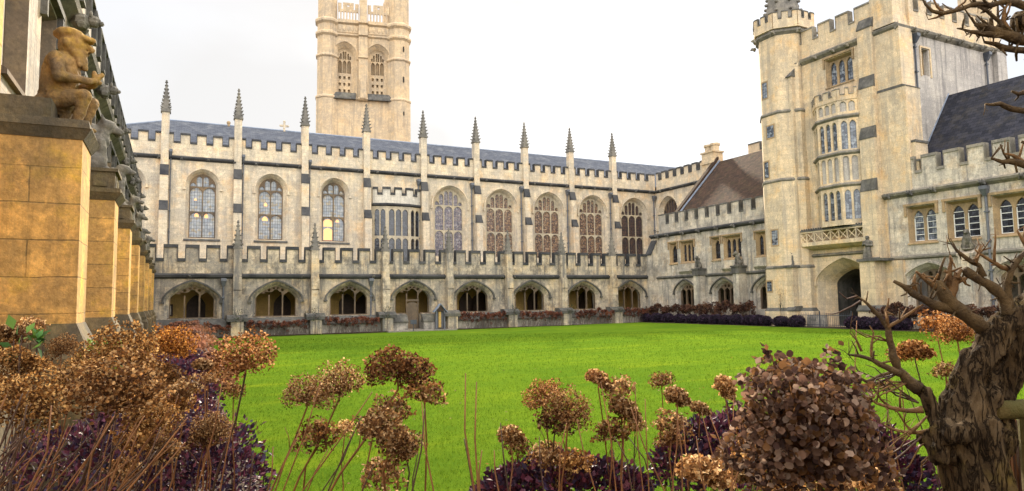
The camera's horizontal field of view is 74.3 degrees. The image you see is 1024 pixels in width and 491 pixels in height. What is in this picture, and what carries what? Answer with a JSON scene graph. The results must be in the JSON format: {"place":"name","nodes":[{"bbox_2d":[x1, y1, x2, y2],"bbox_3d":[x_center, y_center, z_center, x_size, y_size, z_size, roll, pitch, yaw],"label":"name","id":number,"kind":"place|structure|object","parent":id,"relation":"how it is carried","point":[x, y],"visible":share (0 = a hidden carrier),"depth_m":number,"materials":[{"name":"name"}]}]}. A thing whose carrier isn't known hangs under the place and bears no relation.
{"place":"outdoors","nodes":[
{"label":"outdoors","id":0,"kind":"place"},
{"bbox_2d":[87,397,259,490],"bbox_3d":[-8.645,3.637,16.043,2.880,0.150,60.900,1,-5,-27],"label":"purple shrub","id":1,"kind":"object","parent":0,"point":[229,472],"depth_m":8.33,"materials":[{"name":"purple plant"}]},
{"bbox_2d":[0,314,50,490],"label":"green plant","id":2,"kind":"object","parent":1,"relation":"on","point":[37,334],"visible":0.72,"depth_m":3.04,"materials":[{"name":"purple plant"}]},
{"bbox_2d":[0,0,156,490],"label":"side range","id":3,"kind":"structure","parent":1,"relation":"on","point":[76,259],"depth_m":8.07,"materials":[{"name":"stone"}]},
{"bbox_2d":[1,0,28,95],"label":"window","id":4,"kind":"structure","parent":3,"relation":"in","point":[16,13],"depth_m":10.14,"materials":[{"name":"brown stone"}]},
{"bbox_2d":[38,0,65,87],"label":"window","id":5,"kind":"structure","parent":3,"relation":"in","point":[49,22],"depth_m":12.51,"materials":[{"name":"brown stone"}]},
{"bbox_2d":[35,27,103,132],"bbox_3d":[-5.633,-2.080,8.555,0.770,1.385,0.688,-2,-5,14],"label":"statue","id":6,"kind":"object","parent":3,"relation":"on","point":[65,86],"visible":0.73,"depth_m":8.42,"materials":[{"name":"stone"}]},
{"bbox_2d":[92,107,100,123],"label":"window","id":7,"kind":"structure","parent":3,"relation":"in","point":[98,113],"depth_m":19.05,"materials":[{"name":"grey stone"}]},
{"bbox_2d":[91,114,123,167],"bbox_3d":[-8.040,-1.961,13.093,0.659,1.162,0.687,-2,-5,16],"label":"statue","id":8,"kind":"object","parent":3,"relation":"on","point":[103,127],"visible":0.44,"depth_m":13.02,"materials":[{"name":"stone"}]},
{"bbox_2d":[107,141,115,167],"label":"window","id":9,"kind":"structure","parent":3,"relation":"in","point":[110,164],"depth_m":23.94,"materials":[{"name":"grey stone"}]},
{"bbox_2d":[111,164,135,204],"bbox_3d":[-10.370,-1.552,17.679,0.688,1.178,0.697,-2,-5,14],"label":"statue","id":10,"kind":"object","parent":3,"relation":"on","point":[124,170],"visible":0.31,"depth_m":17.69,"materials":[{"name":"stone"}]},
{"bbox_2d":[125,193,143,219],"bbox_3d":[-12.607,-1.136,22.281,0.898,1.156,0.588,0,-5,-8],"label":"statue","id":11,"kind":"object","parent":3,"relation":"on","point":[134,201],"visible":0.23,"depth_m":22.25,"materials":[{"name":"stone"}]},
{"bbox_2d":[135,210,147,239],"bbox_3d":[-14.975,-0.767,26.883,0.746,1.263,0.716,4,-7,-45],"label":"statue","id":12,"kind":"object","parent":3,"relation":"on","point":[139,216],"visible":0.29,"depth_m":26.83,"materials":[{"name":"stone"}]},
{"bbox_2d":[146,235,155,253],"bbox_3d":[-19.548,0.060,36.087,0.976,1.257,0.639,-1,-5,-4],"label":"statue","id":13,"kind":"object","parent":3,"relation":"on","point":[149,239],"visible":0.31,"depth_m":36.04,"materials":[{"name":"stone"}]},
{"bbox_2d":[0,316,180,490],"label":"dried hydrangea","id":14,"kind":"object","parent":1,"relation":"on","point":[30,362],"visible":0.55,"depth_m":2.82,"materials":[{"name":"brown plant"}]},
{"bbox_2d":[0,343,188,490],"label":"dried hydrangea","id":15,"kind":"object","parent":1,"relation":"on","point":[19,403],"visible":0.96,"depth_m":1.89,"materials":[{"name":"brown plant"}]},
{"bbox_2d":[77,338,121,489],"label":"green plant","id":16,"kind":"object","parent":1,"relation":"on","point":[91,341],"visible":0.06,"depth_m":6.94,"materials":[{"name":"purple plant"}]},
{"bbox_2d":[0,378,276,490],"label":"purple bush","id":17,"kind":"object","parent":1,"relation":"on","point":[185,481],"visible":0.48,"depth_m":3.14,"materials":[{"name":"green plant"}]},
{"bbox_2d":[102,348,239,463],"bbox_3d":[-5.382,2.307,10.749,2.079,1.542,4.663,1,-5,-27],"label":"hydrangea hedge","id":18,"kind":"object","parent":1,"relation":"on","point":[207,353],"visible":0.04,"depth_m":9.73,"materials":[{"name":"brown plant"}]},
{"bbox_2d":[131,339,226,490],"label":"purple bush","id":19,"kind":"object","parent":1,"relation":"on","point":[183,363],"visible":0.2,"depth_m":4.54,"materials":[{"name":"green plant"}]},
{"bbox_2d":[112,322,253,490],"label":"dried hydrangea","id":20,"kind":"object","parent":1,"relation":"on","point":[212,431],"visible":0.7,"depth_m":2.69,"materials":[{"name":"brown plant"}]},
{"bbox_2d":[138,333,229,357],"bbox_3d":[-7.481,2.780,15.290,2.114,1.409,4.697,1,-5,-27],"label":"hydrangea hedge","id":21,"kind":"object","parent":1,"relation":"on","point":[202,344],"visible":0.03,"depth_m":15.85,"materials":[{"name":"brown plant"}]},
{"bbox_2d":[161,321,210,331],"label":"hydrangea hedge","id":22,"kind":"object","parent":1,"relation":"on","point":[190,323],"visible":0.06,"depth_m":28.05,"materials":[{"name":"brown plant"}]},
{"bbox_2d":[155,324,216,338],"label":"hydrangea hedge","id":23,"kind":"object","parent":1,"relation":"on","point":[196,327],"visible":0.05,"depth_m":24.90,"materials":[{"name":"brown plant"}]},
{"bbox_2d":[162,328,218,347],"bbox_3d":[-9.649,3.131,19.759,2.079,1.509,4.663,1,-5,-27],"label":"hydrangea hedge","id":24,"kind":"object","parent":1,"relation":"on","point":[211,341],"visible":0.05,"depth_m":19.17,"materials":[{"name":"brown plant"}]},
{"bbox_2d":[191,325,279,490],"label":"dried hydrangea","id":25,"kind":"object","parent":1,"relation":"on","point":[240,363],"visible":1,"depth_m":2.36,"materials":[{"name":"brown plant"}]},
{"bbox_2d":[267,357,371,490],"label":"dried hydrangea","id":26,"kind":"object","parent":1,"relation":"on","point":[318,393],"visible":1,"depth_m":2.34,"materials":[{"name":"brown plant"}]},
{"bbox_2d":[329,344,448,490],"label":"dried hydrangea","id":27,"kind":"object","parent":1,"relation":"on","point":[380,424],"visible":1,"depth_m":2.13,"materials":[{"name":"brown plant"}]},
{"bbox_2d":[387,329,456,332],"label":"path","id":28,"kind":"structure","parent":0,"point":[420,330],"depth_m":50.81,"materials":[{"name":"grey stone"}]},
{"bbox_2d":[433,303,447,328],"bbox_3d":[-5.535,5.452,51.970,1.120,1.980,0.420,1,-5,-27],"label":"gabled shelter","id":29,"kind":"object","parent":28,"relation":"on","point":[439,312],"visible":0.93,"depth_m":51.98,"materials":[{"name":"grey stone"}]},
{"bbox_2d":[95,0,1023,214],"label":"sky","id":30,"kind":"structure","parent":0,"point":[669,79],"materials":[{"name":"white"}]},
{"bbox_2d":[217,322,953,337],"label":"planting soil","id":31,"kind":"structure","parent":0,"point":[911,330],"depth_m":47.67,"materials":[{"name":"brown soil"}]},
{"bbox_2d":[203,323,230,337],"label":"hydrangea hedge","id":32,"kind":"object","parent":31,"relation":"on","point":[218,326],"visible":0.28,"depth_m":44.71,"materials":[{"name":"brown plant"}]},
{"bbox_2d":[246,319,307,335],"bbox_3d":[-16.108,5.602,46.414,4.094,1.156,1.030,1,-5,-27],"label":"hydrangea hedge","id":33,"kind":"object","parent":31,"relation":"on","point":[281,324],"visible":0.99,"depth_m":46.47,"materials":[{"name":"brown plant"}]},
{"bbox_2d":[324,315,379,333],"bbox_3d":[-11.502,5.670,48.725,4.039,1.254,1.144,1,-5,-27],"label":"hydrangea hedge","id":34,"kind":"object","parent":31,"relation":"on","point":[335,319],"visible":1,"depth_m":48.72,"materials":[{"name":"brown plant"}]},
{"bbox_2d":[149,220,647,337],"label":"arcade range","id":35,"kind":"structure","parent":31,"relation":"on","point":[212,287],"depth_m":51.42,"materials":[{"name":"stone"}]},
{"bbox_2d":[459,311,506,328],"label":"hydrangea hedge","id":36,"kind":"object","parent":31,"relation":"on","point":[464,316],"visible":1,"depth_m":53.40,"materials":[{"name":"brown plant"}]},
{"bbox_2d":[464,373,533,490],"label":"dried hydrangea","id":37,"kind":"object","parent":31,"relation":"on","point":[511,436],"visible":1,"depth_m":2.55,"materials":[{"name":"brown plant"}]},
{"bbox_2d":[519,310,561,326],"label":"hydrangea hedge","id":38,"kind":"object","parent":31,"relation":"on","point":[528,314],"visible":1,"depth_m":55.64,"materials":[{"name":"brown plant"}]},
{"bbox_2d":[521,377,598,490],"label":"dried hydrangea","id":39,"kind":"object","parent":31,"relation":"on","point":[566,416],"visible":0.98,"depth_m":2.52,"materials":[{"name":"brown plant"}]},
{"bbox_2d":[469,445,656,490],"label":"purple bush","id":40,"kind":"object","parent":31,"relation":"on","point":[525,478],"visible":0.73,"depth_m":2.68,"materials":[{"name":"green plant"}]},
{"bbox_2d":[574,307,614,324],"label":"hydrangea hedge","id":41,"kind":"object","parent":31,"relation":"on","point":[585,311],"visible":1,"depth_m":58.05,"materials":[{"name":"brown plant"}]},
{"bbox_2d":[584,368,664,490],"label":"dried hydrangea","id":42,"kind":"object","parent":31,"relation":"on","point":[626,409],"visible":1,"depth_m":2.57,"materials":[{"name":"brown plant"}]},
{"bbox_2d":[624,307,649,322],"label":"hydrangea hedge","id":43,"kind":"object","parent":31,"relation":"on","point":[639,310],"visible":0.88,"depth_m":59.89,"materials":[{"name":"brown plant"}]},
{"bbox_2d":[649,313,663,321],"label":"clipped bush","id":44,"kind":"object","parent":31,"relation":"on","point":[655,317],"visible":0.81,"depth_m":58.64,"materials":[{"name":"purple plant"}]},
{"bbox_2d":[644,303,680,321],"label":"hydrangea hedge","id":45,"kind":"object","parent":31,"relation":"on","point":[655,308],"visible":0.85,"depth_m":59.10,"materials":[{"name":"brown plant"}]},
{"bbox_2d":[661,313,673,322],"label":"clipped bush","id":46,"kind":"object","parent":31,"relation":"on","point":[667,318],"visible":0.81,"depth_m":57.37,"materials":[{"name":"purple plant"}]},
{"bbox_2d":[672,314,685,322],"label":"clipped bush","id":47,"kind":"object","parent":31,"relation":"on","point":[678,318],"visible":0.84,"depth_m":56.05,"materials":[{"name":"purple plant"}]},
{"bbox_2d":[685,314,697,322],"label":"clipped bush","id":48,"kind":"object","parent":31,"relation":"on","point":[690,318],"visible":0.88,"depth_m":54.74,"materials":[{"name":"purple plant"}]},
{"bbox_2d":[648,370,738,490],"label":"dried hydrangea","id":49,"kind":"object","parent":31,"relation":"on","point":[725,386],"visible":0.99,"depth_m":2.65,"materials":[{"name":"brown plant"}]},
{"bbox_2d":[674,301,718,322],"bbox_3d":[15.151,5.473,55.432,1.572,1.810,4.197,2,-5,-29],"label":"hydrangea hedge","id":50,"kind":"object","parent":31,"relation":"on","point":[688,309],"visible":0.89,"depth_m":55.24,"materials":[{"name":"brown plant"}]},
{"bbox_2d":[697,314,710,323],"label":"clipped bush","id":51,"kind":"object","parent":31,"relation":"on","point":[703,319],"visible":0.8,"depth_m":53.45,"materials":[{"name":"purple plant"}]},
{"bbox_2d":[646,142,766,315],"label":"lodging range","id":52,"kind":"structure","parent":31,"relation":"on","point":[715,221],"depth_m":56.73,"materials":[{"name":"stone"}]},
{"bbox_2d":[667,241,677,264],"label":"window","id":53,"kind":"structure","parent":52,"relation":"in","point":[672,247],"depth_m":60.20,"materials":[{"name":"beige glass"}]},
{"bbox_2d":[678,239,694,263],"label":"window","id":54,"kind":"structure","parent":52,"relation":"in","point":[687,247],"depth_m":58.53,"materials":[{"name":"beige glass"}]},
{"bbox_2d":[709,235,720,261],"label":"window","id":55,"kind":"structure","parent":52,"relation":"in","point":[716,256],"depth_m":55.51,"materials":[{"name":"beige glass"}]},
{"bbox_2d":[721,232,741,260],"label":"window","id":56,"kind":"structure","parent":52,"relation":"in","point":[731,244],"depth_m":53.91,"materials":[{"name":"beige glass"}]},
{"bbox_2d":[732,250,742,264],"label":"statue","id":57,"kind":"object","parent":52,"relation":"on","point":[738,261],"visible":0.93,"depth_m":52.16,"materials":[{"name":"stone"}]},
{"bbox_2d":[753,229,765,257],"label":"window","id":58,"kind":"structure","parent":52,"relation":"in","point":[760,236],"depth_m":51.31,"materials":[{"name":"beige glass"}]},
{"bbox_2d":[645,400,777,490],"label":"purple bush","id":59,"kind":"object","parent":31,"relation":"on","point":[720,423],"visible":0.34,"depth_m":2.81,"materials":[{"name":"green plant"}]},
{"bbox_2d":[709,314,720,323],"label":"clipped bush","id":60,"kind":"object","parent":31,"relation":"on","point":[713,319],"visible":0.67,"depth_m":52.36,"materials":[{"name":"purple plant"}]},
{"bbox_2d":[718,314,729,323],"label":"clipped bush","id":61,"kind":"object","parent":31,"relation":"on","point":[723,319],"visible":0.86,"depth_m":51.37,"materials":[{"name":"purple plant"}]},
{"bbox_2d":[708,299,755,316],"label":"hydrangea hedge","id":62,"kind":"object","parent":31,"relation":"on","point":[724,306],"visible":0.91,"depth_m":51.50,"materials":[{"name":"brown plant"}]},
{"bbox_2d":[728,314,742,324],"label":"clipped bush","id":63,"kind":"object","parent":31,"relation":"on","point":[734,319],"visible":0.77,"depth_m":50.43,"materials":[{"name":"purple plant"}]},
{"bbox_2d":[741,314,755,324],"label":"clipped bush","id":64,"kind":"object","parent":31,"relation":"on","point":[745,319],"visible":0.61,"depth_m":49.35,"materials":[{"name":"purple plant"}]},
{"bbox_2d":[749,314,762,325],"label":"clipped bush","id":65,"kind":"object","parent":31,"relation":"on","point":[753,321],"visible":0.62,"depth_m":48.54,"materials":[{"name":"purple plant"}]},
{"bbox_2d":[759,315,771,325],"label":"clipped bush","id":66,"kind":"object","parent":31,"relation":"on","point":[765,320],"visible":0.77,"depth_m":47.74,"materials":[{"name":"purple plant"}]},
{"bbox_2d":[771,315,788,325],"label":"clipped bush","id":67,"kind":"object","parent":31,"relation":"on","point":[780,320],"visible":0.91,"depth_m":46.31,"materials":[{"name":"purple plant"}]},
{"bbox_2d":[674,437,902,490],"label":"dried hydrangea","id":68,"kind":"object","parent":31,"relation":"on","point":[702,469],"visible":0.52,"depth_m":2.11,"materials":[{"name":"brown plant"}]},
{"bbox_2d":[787,314,805,326],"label":"clipped bush","id":69,"kind":"object","parent":31,"relation":"on","point":[796,320],"visible":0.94,"depth_m":45.13,"materials":[{"name":"purple plant"}]},
{"bbox_2d":[710,341,906,490],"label":"dried hydrangea","id":70,"kind":"object","parent":31,"relation":"on","point":[814,429],"visible":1,"depth_m":1.14,"materials":[{"name":"brown plant"}]},
{"bbox_2d":[807,315,827,326],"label":"wall","id":71,"kind":"structure","parent":31,"relation":"on","point":[824,319],"depth_m":45.35,"materials":[{"name":"stone"}]},
{"bbox_2d":[801,311,851,327],"bbox_3d":[20.332,4.857,44.697,0.078,1.105,4.840,1,-5,-27],"label":"railing","id":72,"kind":"object","parent":31,"relation":"on","point":[820,321],"visible":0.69,"depth_m":44.21,"materials":[{"name":"metal"}]},
{"bbox_2d":[844,315,859,328],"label":"clipped bush","id":73,"kind":"object","parent":31,"relation":"on","point":[847,323],"visible":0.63,"depth_m":41.77,"materials":[{"name":"purple plant"}]},
{"bbox_2d":[857,316,869,328],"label":"clipped bush","id":74,"kind":"object","parent":31,"relation":"on","point":[862,321],"visible":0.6,"depth_m":41.01,"materials":[{"name":"purple plant"}]},
{"bbox_2d":[867,317,881,328],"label":"clipped bush","id":75,"kind":"object","parent":31,"relation":"on","point":[874,322],"visible":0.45,"depth_m":40.37,"materials":[{"name":"purple plant"}]},
{"bbox_2d":[750,0,1007,326],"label":"gate tower","id":76,"kind":"structure","parent":31,"relation":"on","point":[850,110],"depth_m":44.78,"materials":[{"name":"stone"}]},
{"bbox_2d":[822,47,853,89],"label":"window","id":77,"kind":"structure","parent":76,"relation":"in","point":[839,69],"depth_m":45.58,"materials":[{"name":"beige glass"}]},
{"bbox_2d":[862,236,872,258],"bbox_3d":[22.145,0.199,42.068,0.512,1.639,0.666,3,-6,-37],"label":"statue","id":78,"kind":"object","parent":76,"relation":"on","point":[867,251],"visible":0.91,"depth_m":41.94,"materials":[{"name":"stone"}]},
{"bbox_2d":[919,45,932,77],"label":"window","id":79,"kind":"structure","parent":76,"relation":"in","point":[920,53],"depth_m":42.92,"materials":[{"name":"stone"}]},
{"bbox_2d":[849,417,941,490],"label":"purple bush","id":80,"kind":"object","parent":31,"relation":"on","point":[913,473],"visible":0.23,"depth_m":2.62,"materials":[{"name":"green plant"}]},
{"bbox_2d":[892,317,913,329],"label":"clipped bush","id":81,"kind":"object","parent":31,"relation":"on","point":[906,324],"visible":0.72,"depth_m":38.91,"materials":[{"name":"purple plant"}]},
{"bbox_2d":[868,301,946,329],"bbox_3d":[23.123,4.051,39.351,1.415,1.659,4.274,1,-5,-27],"label":"hydrangea hedge","id":82,"kind":"object","parent":31,"relation":"on","point":[893,307],"visible":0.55,"depth_m":39.27,"materials":[{"name":"brown plant"}]},
{"bbox_2d":[854,309,975,490],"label":"dried hydrangea","id":83,"kind":"object","parent":31,"relation":"on","point":[917,350],"visible":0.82,"depth_m":2.85,"materials":[{"name":"brown plant"}]},
{"bbox_2d":[830,0,1023,490],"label":"gnarled tree","id":84,"kind":"object","parent":31,"relation":"on","point":[968,439],"visible":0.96,"depth_m":1.98,"materials":[{"name":"brown plant"}]},
{"bbox_2d":[881,75,1023,329],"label":"residential range","id":85,"kind":"structure","parent":31,"relation":"on","point":[961,180],"depth_m":38.73,"materials":[{"name":"stone"}]},
{"bbox_2d":[903,200,938,244],"bbox_3d":[24.400,-1.316,40.050,0.550,2.460,2.060,1,-5,-27],"label":"window","id":86,"kind":"structure","parent":85,"relation":"in","point":[922,227],"depth_m":40.28,"materials":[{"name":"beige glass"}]},
{"bbox_2d":[941,194,981,241],"bbox_3d":[25.440,-1.502,37.985,0.550,2.460,2.140,1,-5,-27],"label":"window","id":87,"kind":"structure","parent":85,"relation":"in","point":[961,215],"depth_m":38.21,"materials":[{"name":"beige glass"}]},
{"bbox_2d":[961,229,974,249],"bbox_3d":[25.134,-0.315,37.318,0.688,1.178,0.697,-1,-5,-1],"label":"statue","id":88,"kind":"object","parent":85,"relation":"on","point":[967,244],"visible":1,"depth_m":37.15,"materials":[{"name":"stone"}]},
{"bbox_2d":[987,188,1023,237],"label":"window","id":89,"kind":"structure","parent":85,"relation":"in","point":[1008,209],"depth_m":36.16,"materials":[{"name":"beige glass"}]},
{"bbox_2d":[947,303,999,330],"bbox_3d":[25.100,3.692,35.217,1.572,1.637,4.197,2,-5,-29],"label":"hydrangea hedge","id":90,"kind":"object","parent":31,"relation":"on","point":[988,311],"visible":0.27,"depth_m":35.44,"materials":[{"name":"brown plant"}]},
{"bbox_2d":[997,399,1023,490],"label":"wooden prop","id":91,"kind":"object","parent":31,"relation":"on","point":[1010,409],"visible":0.65,"depth_m":2.00,"materials":[{"name":"brown wood"}]},
{"bbox_2d":[213,322,1023,490],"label":"lawn","id":92,"kind":"structure","parent":0,"point":[627,328],"depth_m":18.68,"materials":[{"name":"green plant"}]},
{"bbox_2d":[1010,419,1021,490],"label":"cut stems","id":93,"kind":"object","parent":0,"point":[1015,464],"visible":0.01,"depth_m":2.40,"materials":[{"name":"brown plant"}]},
{"label":"ground","id":94,"kind":"structure","parent":0,"visible":0},
{"bbox_2d":[315,0,410,141],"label":"bell tower","id":95,"kind":"structure","parent":94,"relation":"on","point":[362,62],"depth_m":96.70,"materials":[{"name":"stone"}]},
{"bbox_2d":[335,40,358,92],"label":"window","id":96,"kind":"structure","parent":95,"relation":"in","point":[344,70],"depth_m":96.95,"materials":[{"name":"stone"}]},
{"bbox_2d":[368,43,389,94],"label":"window","id":97,"kind":"structure","parent":95,"relation":"in","point":[377,61],"depth_m":98.14,"materials":[{"name":"stone"}]},
{"bbox_2d":[126,80,701,263],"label":"chapel","id":98,"kind":"structure","parent":94,"relation":"on","point":[203,184],"depth_m":59.12,"materials":[{"name":"stone"}]},
{"bbox_2d":[183,168,222,240],"bbox_3d":[-24.100,-3.183,52.620,2.830,5.716,0.650,1,-5,-27],"label":"window","id":99,"kind":"structure","parent":98,"relation":"in","point":[202,188],"depth_m":52.83,"materials":[{"name":"grey glass"}]},
{"bbox_2d":[253,172,289,242],"bbox_3d":[-19.586,-3.068,54.881,2.830,5.716,0.650,1,-5,-27],"label":"window","id":100,"kind":"structure","parent":98,"relation":"in","point":[270,192],"depth_m":55.09,"materials":[{"name":"grey glass"}]},
{"bbox_2d":[317,177,351,243],"bbox_3d":[-15.063,-2.952,57.147,2.830,5.716,0.650,1,-5,-27],"label":"window","id":101,"kind":"structure","parent":98,"relation":"in","point":[333,195],"depth_m":57.37,"materials":[{"name":"grey glass"}]},
{"bbox_2d":[371,187,420,260],"bbox_3d":[-9.979,-0.946,58.933,4.501,8.250,0.901,1,-5,-27],"label":"bay window","id":102,"kind":"structure","parent":98,"relation":"in","point":[398,211],"depth_m":58.77,"materials":[{"name":"stone"}]},
{"bbox_2d":[431,184,469,256],"bbox_3d":[-5.724,-2.276,61.786,3.770,6.635,0.650,1,-5,-27],"label":"window","id":103,"kind":"structure","parent":98,"relation":"in","point":[448,206],"depth_m":62.06,"materials":[{"name":"glass"}]},
{"bbox_2d":[483,188,518,257],"bbox_3d":[-1.103,-2.158,64.101,3.770,6.635,0.650,1,-5,-27],"label":"window","id":104,"kind":"structure","parent":98,"relation":"in","point":[499,211],"depth_m":64.31,"materials":[{"name":"stone"}]},
{"bbox_2d":[532,191,565,258],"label":"window","id":105,"kind":"structure","parent":98,"relation":"in","point":[545,210],"depth_m":66.65,"materials":[{"name":"stone"}]},
{"bbox_2d":[577,194,608,258],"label":"window","id":106,"kind":"structure","parent":98,"relation":"in","point":[589,213],"depth_m":68.98,"materials":[{"name":"stone"}]},
{"bbox_2d":[619,197,648,259],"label":"window","id":107,"kind":"structure","parent":98,"relation":"in","point":[631,216],"depth_m":71.31,"materials":[{"name":"stone"}]},
{"bbox_2d":[658,195,678,214],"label":"window","id":108,"kind":"structure","parent":98,"relation":"in","point":[671,206],"depth_m":70.81,"materials":[{"name":"brown stone"}]},
{"bbox_2d":[748,141,890,255],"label":"distant range","id":109,"kind":"structure","parent":94,"relation":"on","point":[755,147],"depth_m":65.87,"materials":[{"name":"stone"}]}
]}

